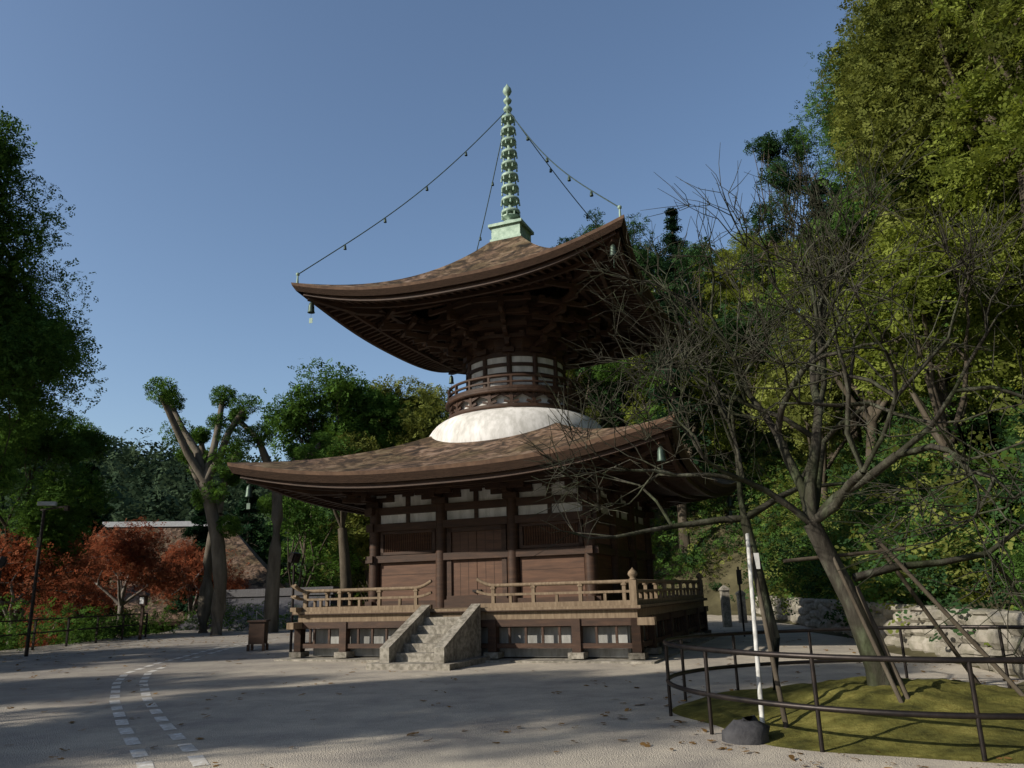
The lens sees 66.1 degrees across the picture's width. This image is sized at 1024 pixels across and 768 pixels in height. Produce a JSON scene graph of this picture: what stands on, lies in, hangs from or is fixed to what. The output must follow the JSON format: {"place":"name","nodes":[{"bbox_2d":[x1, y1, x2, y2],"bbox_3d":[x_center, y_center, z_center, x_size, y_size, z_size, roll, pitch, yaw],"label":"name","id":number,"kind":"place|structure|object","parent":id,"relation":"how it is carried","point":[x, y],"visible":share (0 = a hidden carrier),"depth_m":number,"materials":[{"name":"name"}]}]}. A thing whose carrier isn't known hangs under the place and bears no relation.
{"place":"outdoors","nodes":[
{"label":"outdoors","id":0,"kind":"place"},
{"bbox_2d":[0,416,366,604],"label":"forest hills","id":1,"kind":"structure","parent":0,"point":[138,480],"depth_m":219.67,"materials":[{"name":"green plant"}]},
{"bbox_2d":[0,0,868,461],"label":"sky","id":2,"kind":"structure","parent":0,"point":[207,154],"materials":[{"name":"blue"}]},
{"bbox_2d":[0,615,1023,767],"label":"forecourt gravel","id":3,"kind":"structure","parent":0,"point":[365,718],"depth_m":10.51,"materials":[{"name":"grey gravel"}]},
{"bbox_2d":[109,639,277,767],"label":"path markings","id":4,"kind":"object","parent":3,"relation":"on","point":[198,760],"visible":0.96,"depth_m":9.38,"materials":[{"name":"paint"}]},
{"bbox_2d":[246,620,270,650],"bbox_3d":[-7.398,7.333,22.941,0.550,0.865,0.460,-2,-15,0],"label":"wooden cabinet","id":5,"kind":"object","parent":3,"relation":"on","point":[258,632],"visible":0.91,"depth_m":22.80,"materials":[{"name":"brown wood"}]},
{"bbox_2d":[227,84,736,670],"bbox_3d":[-0.065,-1.296,23.157,11.120,17.838,11.860,-7,-16,21],"label":"pagoda","id":6,"kind":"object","parent":3,"relation":"on","point":[459,576],"visible":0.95,"depth_m":19.55,"materials":[{"name":"brown wood"}]},
{"bbox_2d":[0,628,1017,767],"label":"fallen leaves","id":7,"kind":"object","parent":3,"relation":"on","point":[792,757],"visible":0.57,"depth_m":10.91,"materials":[{"name":"brown plant"}]},
{"bbox_2d":[719,585,747,626],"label":"stone pillars","id":8,"kind":"structure","parent":3,"relation":"on","point":[725,606],"depth_m":28.81,"materials":[{"name":"grey stone"}]},
{"bbox_2d":[672,676,1023,763],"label":"moss mound","id":9,"kind":"object","parent":3,"relation":"on","point":[740,723],"visible":0.71,"depth_m":7.67,"materials":[{"name":"green plant"}]},
{"bbox_2d":[0,354,1023,689],"bbox_3d":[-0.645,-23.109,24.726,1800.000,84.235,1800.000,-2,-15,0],"label":"ground","id":10,"kind":"structure","parent":0,"point":[712,602],"depth_m":44.99,"materials":[{"name":"green plant"}]},
{"bbox_2d":[0,556,7,580],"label":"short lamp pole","id":11,"kind":"object","parent":10,"relation":"on","point":[3,561],"visible":1,"depth_m":22.57,"materials":[{"name":"metal"}]},
{"bbox_2d":[24,501,69,656],"bbox_3d":[-14.018,5.954,23.628,0.976,4.820,0.311,-1,-15,-4],"label":"tall lamp pole","id":12,"kind":"object","parent":10,"relation":"on","point":[40,537],"visible":0.83,"depth_m":23.80,"materials":[{"name":"metal"}]},
{"bbox_2d":[0,106,107,496],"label":"tree","id":13,"kind":"object","parent":10,"relation":"on","point":[37,346],"visible":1,"depth_m":24.07,"materials":[{"name":"green plant"}]},
{"bbox_2d":[0,527,116,649],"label":"maple tree","id":14,"kind":"object","parent":10,"relation":"on","point":[24,570],"visible":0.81,"depth_m":31.69,"materials":[{"name":"red plant"}]},
{"bbox_2d":[0,386,118,629],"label":"tree","id":15,"kind":"object","parent":10,"relation":"on","point":[66,442],"visible":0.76,"depth_m":32.67,"materials":[{"name":"green plant"}]},
{"bbox_2d":[1,571,128,647],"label":"maple tree","id":16,"kind":"object","parent":10,"relation":"on","point":[95,603],"visible":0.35,"depth_m":40.60,"materials":[{"name":"red plant"}]},
{"bbox_2d":[6,462,134,645],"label":"cedar tree","id":17,"kind":"object","parent":10,"relation":"on","point":[95,468],"visible":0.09,"depth_m":45.48,"materials":[{"name":"green plant"}]},
{"bbox_2d":[55,517,196,636],"bbox_3d":[-19.125,9.474,37.701,8.441,6.164,5.355,-9,-17,27],"label":"maple tree","id":18,"kind":"object","parent":10,"relation":"on","point":[121,553],"visible":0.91,"depth_m":37.01,"materials":[{"name":"red plant"}]},
{"bbox_2d":[0,611,263,649],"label":"fence","id":19,"kind":"object","parent":10,"relation":"on","point":[97,627],"visible":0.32,"depth_m":29.01,"materials":[{"name":"metal"}]},
{"bbox_2d":[136,591,149,639],"bbox_3d":[-14.943,9.406,31.758,0.424,2.050,0.424,-2,-15,0],"label":"lantern post","id":20,"kind":"object","parent":10,"relation":"on","point":[143,600],"visible":0.93,"depth_m":31.78,"materials":[{"name":"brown wood"}]},
{"bbox_2d":[0,506,287,590],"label":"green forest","id":21,"kind":"object","parent":10,"relation":"on","point":[267,537],"visible":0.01,"depth_m":75.10,"materials":[{"name":"green plant"}]},
{"bbox_2d":[4,521,288,645],"bbox_3d":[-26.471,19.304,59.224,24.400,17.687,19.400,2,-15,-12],"label":"roof","id":22,"kind":"structure","parent":10,"relation":"on","point":[256,568],"depth_m":58.54,"materials":[{"name":"white paint"}]},
{"bbox_2d":[16,483,291,582],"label":"forest cedar","id":23,"kind":"object","parent":10,"relation":"on","point":[248,537],"visible":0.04,"depth_m":70.39,"materials":[{"name":"green plant"}]},
{"bbox_2d":[0,593,337,650],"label":"shrubs","id":24,"kind":"object","parent":10,"relation":"on","point":[80,634],"visible":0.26,"depth_m":31.41,"materials":[{"name":"green plant"}]},
{"bbox_2d":[158,507,228,632],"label":"cedar tree","id":25,"kind":"object","parent":10,"relation":"on","point":[199,532],"visible":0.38,"depth_m":54.80,"materials":[{"name":"green plant"}]},
{"bbox_2d":[146,536,250,618],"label":"maple tree","id":26,"kind":"object","parent":10,"relation":"on","point":[190,553],"visible":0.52,"depth_m":44.07,"materials":[{"name":"red plant"}]},
{"bbox_2d":[142,376,261,635],"bbox_3d":[-13.743,5.315,34.559,4.972,11.654,3.588,1,-15,-9],"label":"pollard tree","id":27,"kind":"object","parent":10,"relation":"on","point":[218,525],"visible":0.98,"depth_m":34.77,"materials":[{"name":"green plant"}]},
{"bbox_2d":[173,425,251,632],"bbox_3d":[-14.509,6.989,37.506,3.692,9.948,2.038,13,-20,-43],"label":"pollard tree","id":28,"kind":"object","parent":10,"relation":"on","point":[202,436],"visible":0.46,"depth_m":37.42,"materials":[{"name":"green plant"}]},
{"bbox_2d":[168,586,344,631],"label":"building","id":29,"kind":"structure","parent":10,"relation":"on","point":[238,597],"depth_m":41.33,"materials":[{"name":"tile"}]},
{"bbox_2d":[226,408,332,632],"bbox_3d":[-10.823,6.260,36.599,4.759,10.757,3.593,10,-19,-38],"label":"pollard tree","id":30,"kind":"object","parent":10,"relation":"on","point":[295,451],"visible":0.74,"depth_m":35.73,"materials":[{"name":"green plant"}]},
{"bbox_2d":[288,552,300,651],"bbox_3d":[-6.071,6.138,21.795,0.223,2.898,0.357,-7,-16,19],"label":"lamp post","id":31,"kind":"object","parent":10,"relation":"on","point":[294,557],"visible":0.78,"depth_m":21.95,"materials":[{"name":"metal"}]},
{"bbox_2d":[265,497,368,604],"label":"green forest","id":32,"kind":"object","parent":10,"relation":"on","point":[297,516],"visible":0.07,"depth_m":57.41,"materials":[{"name":"green plant"}]},
{"bbox_2d":[297,512,369,603],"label":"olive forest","id":33,"kind":"object","parent":10,"relation":"on","point":[361,541],"visible":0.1,"depth_m":56.89,"materials":[{"name":"green plant"}]},
{"bbox_2d":[255,356,413,604],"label":"tree","id":34,"kind":"object","parent":10,"relation":"on","point":[359,404],"visible":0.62,"depth_m":42.21,"materials":[{"name":"green plant"}]},
{"bbox_2d":[314,416,400,518],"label":"tree","id":35,"kind":"object","parent":10,"relation":"on","point":[330,511],"visible":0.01,"depth_m":48.24,"materials":[{"name":"green plant"}]},
{"bbox_2d":[327,374,452,456],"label":"tree","id":36,"kind":"object","parent":10,"relation":"on","point":[426,407],"visible":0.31,"depth_m":44.84,"materials":[{"name":"green plant"}]},
{"bbox_2d":[409,410,448,440],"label":"tree","id":37,"kind":"object","parent":10,"relation":"on","point":[442,416],"depth_m":47.00,"materials":[{"name":"green plant"}]},
{"bbox_2d":[566,386,600,423],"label":"tree","id":38,"kind":"object","parent":10,"relation":"on","point":[586,410],"depth_m":48.62,"materials":[{"name":"green plant"}]},
{"bbox_2d":[532,323,925,689],"bbox_3d":[2.939,1.805,10.669,5.394,5.315,2.837,-2,-15,0],"label":"young cherry tree","id":39,"kind":"object","parent":10,"relation":"on","point":[744,518],"visible":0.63,"depth_m":10.34,"materials":[{"name":"brown wood"}]},
{"bbox_2d":[736,567,745,636],"bbox_3d":[6.785,6.523,23.244,0.140,2.200,0.085,-2,-15,0],"label":"sign post","id":40,"kind":"object","parent":10,"relation":"on","point":[739,576],"visible":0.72,"depth_m":23.34,"materials":[{"name":"metal"}]},
{"bbox_2d":[578,176,913,565],"bbox_3d":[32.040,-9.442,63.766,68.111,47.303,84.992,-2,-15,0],"label":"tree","id":41,"kind":"object","parent":10,"relation":"on","point":[671,224],"visible":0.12,"depth_m":49.34,"materials":[{"name":"green plant"}]},
{"bbox_2d":[550,123,981,466],"bbox_3d":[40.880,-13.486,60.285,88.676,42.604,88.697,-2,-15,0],"label":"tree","id":42,"kind":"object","parent":10,"relation":"on","point":[771,149],"visible":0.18,"depth_m":69.83,"materials":[{"name":"green plant"}]},
{"bbox_2d":[519,114,1023,685],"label":"old cherry tree","id":43,"kind":"object","parent":10,"relation":"on","point":[811,514],"visible":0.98,"depth_m":9.23,"materials":[{"name":"brown wood"}]},
{"bbox_2d":[566,0,1023,510],"bbox_3d":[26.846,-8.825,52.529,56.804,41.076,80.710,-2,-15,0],"label":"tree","id":44,"kind":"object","parent":10,"relation":"on","point":[988,167],"depth_m":21.23,"materials":[{"name":"green plant"}]},
{"bbox_2d":[566,96,1023,504],"bbox_3d":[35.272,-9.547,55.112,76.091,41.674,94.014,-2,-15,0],"label":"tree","id":45,"kind":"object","parent":10,"relation":"on","point":[801,415],"visible":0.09,"depth_m":37.57,"materials":[{"name":"green plant"}]},
{"bbox_2d":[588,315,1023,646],"bbox_3d":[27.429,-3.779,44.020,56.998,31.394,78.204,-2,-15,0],"label":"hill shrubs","id":46,"kind":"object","parent":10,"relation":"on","point":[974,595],"depth_m":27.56,"materials":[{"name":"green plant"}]},
{"bbox_2d":[607,314,1023,643],"bbox_3d":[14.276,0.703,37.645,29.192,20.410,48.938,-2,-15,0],"label":"bank shrubs","id":47,"kind":"object","parent":10,"relation":"on","point":[955,597],"visible":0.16,"depth_m":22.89,"materials":[{"name":"green plant"}]},
{"bbox_2d":[650,325,1023,623],"bbox_3d":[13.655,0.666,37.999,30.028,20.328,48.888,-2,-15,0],"label":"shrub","id":48,"kind":"object","parent":10,"relation":"on","point":[860,530],"visible":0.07,"depth_m":25.31,"materials":[{"name":"green plant"}]},
{"bbox_2d":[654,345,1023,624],"bbox_3d":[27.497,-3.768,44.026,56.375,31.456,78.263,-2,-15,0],"label":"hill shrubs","id":49,"kind":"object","parent":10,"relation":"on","point":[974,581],"depth_m":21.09,"materials":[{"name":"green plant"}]},
{"bbox_2d":[663,625,1023,761],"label":"railing","id":50,"kind":"object","parent":10,"relation":"on","point":[976,715],"visible":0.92,"depth_m":7.39,"materials":[{"name":"metal"}]},
{"bbox_2d":[789,28,963,367],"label":"tree","id":51,"kind":"object","parent":10,"relation":"on","point":[825,128],"visible":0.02,"depth_m":46.09,"materials":[{"name":"green plant"}]},
{"bbox_2d":[745,533,1023,727],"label":"tree support stakes","id":52,"kind":"object","parent":10,"relation":"on","point":[929,595],"visible":0.67,"depth_m":8.80,"materials":[{"name":"brown wood"}]},
{"bbox_2d":[755,596,1023,678],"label":"retaining wall","id":53,"kind":"structure","parent":10,"relation":"on","point":[806,610],"depth_m":15.45,"materials":[{"name":"stone"}]},
{"bbox_2d":[774,595,1023,610],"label":"wall coping","id":54,"kind":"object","parent":53,"relation":"on","point":[983,605],"depth_m":14.87,"materials":[{"name":"grey stone"}]},
{"bbox_2d":[791,498,1023,605],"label":"shrubs","id":55,"kind":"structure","parent":10,"relation":"on","point":[1019,570],"depth_m":19.27,"materials":[{"name":"green plant"}]},
{"bbox_2d":[815,0,1023,225],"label":"tree","id":56,"kind":"object","parent":10,"relation":"on","point":[888,93],"visible":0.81,"depth_m":24.28,"materials":[{"name":"green plant"}]},
{"bbox_2d":[834,0,1023,334],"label":"tree","id":57,"kind":"object","parent":10,"relation":"on","point":[852,29],"visible":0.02,"depth_m":34.19,"materials":[{"name":"green plant"}]},
{"bbox_2d":[578,125,1023,509],"bbox_3d":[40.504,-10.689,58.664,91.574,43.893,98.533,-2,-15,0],"label":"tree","id":58,"kind":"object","parent":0,"point":[603,373],"depth_m":28.16,"materials":[{"name":"green plant"}]}
]}

